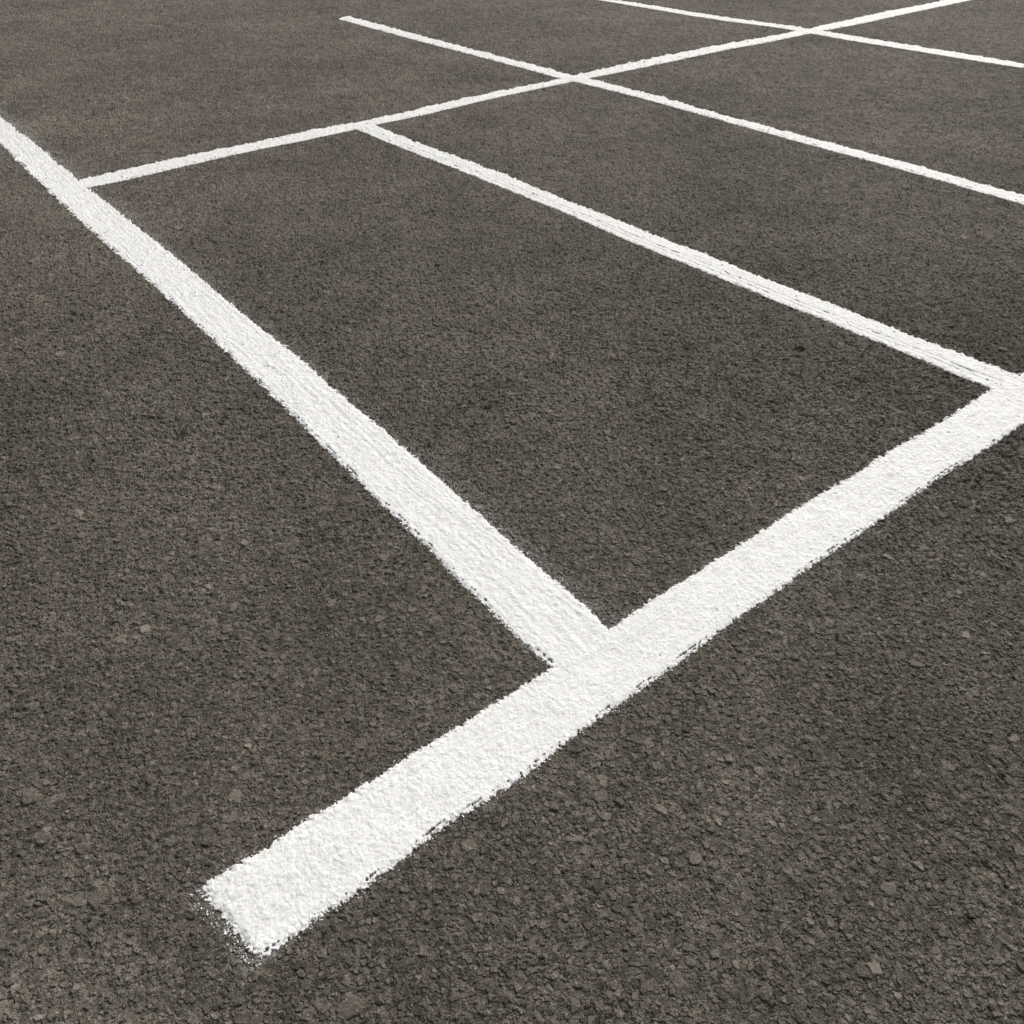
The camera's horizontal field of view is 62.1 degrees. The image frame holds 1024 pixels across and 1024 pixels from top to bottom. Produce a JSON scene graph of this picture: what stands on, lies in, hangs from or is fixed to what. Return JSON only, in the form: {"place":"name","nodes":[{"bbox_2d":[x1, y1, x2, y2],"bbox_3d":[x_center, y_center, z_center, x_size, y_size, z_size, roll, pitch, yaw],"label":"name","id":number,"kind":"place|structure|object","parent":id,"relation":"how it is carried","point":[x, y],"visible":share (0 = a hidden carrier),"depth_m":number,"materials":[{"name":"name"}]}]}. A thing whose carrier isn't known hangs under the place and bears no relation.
{"place":"outdoors","nodes":[
{"label":"outdoors","id":0,"kind":"place"},
{"bbox_2d":[0,0,1023,1023],"bbox_3d":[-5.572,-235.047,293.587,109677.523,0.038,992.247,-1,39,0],"label":"ground","id":1,"kind":"structure","parent":0,"point":[243,615],"depth_m":2.58,"materials":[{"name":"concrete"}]},
{"bbox_2d":[0,116,608,670],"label":"painted line","id":2,"kind":"object","parent":1,"relation":"on","point":[532,606],"visible":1,"depth_m":2.81,"materials":[{"name":"white paint"}]},
{"bbox_2d":[77,0,969,188],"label":"painted line","id":3,"kind":"object","parent":1,"relation":"on","point":[139,171],"visible":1,"depth_m":6.25,"materials":[{"name":"white paint"}]},
{"bbox_2d":[190,373,1023,966],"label":"painted line","id":4,"kind":"object","parent":1,"relation":"on","point":[294,881],"visible":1,"depth_m":1.98,"materials":[{"name":"white paint"}]},
{"bbox_2d":[339,16,1023,204],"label":"painted line","id":5,"kind":"object","parent":1,"relation":"on","point":[944,177],"visible":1,"depth_m":5.88,"materials":[{"name":"white paint"}]},
{"bbox_2d":[356,123,1018,387],"bbox_3d":[0.387,-1.567,4.475,0.195,0.018,4.609,-27,45,-28],"label":"painted line","id":6,"kind":"object","parent":1,"relation":"on","point":[860,325],"visible":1,"depth_m":3.83,"materials":[{"name":"white paint"}]},
{"bbox_2d":[601,0,1023,67],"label":"painted line","id":7,"kind":"object","parent":1,"relation":"on","point":[911,47],"visible":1,"depth_m":7.97,"materials":[{"name":"white paint"}]}
]}

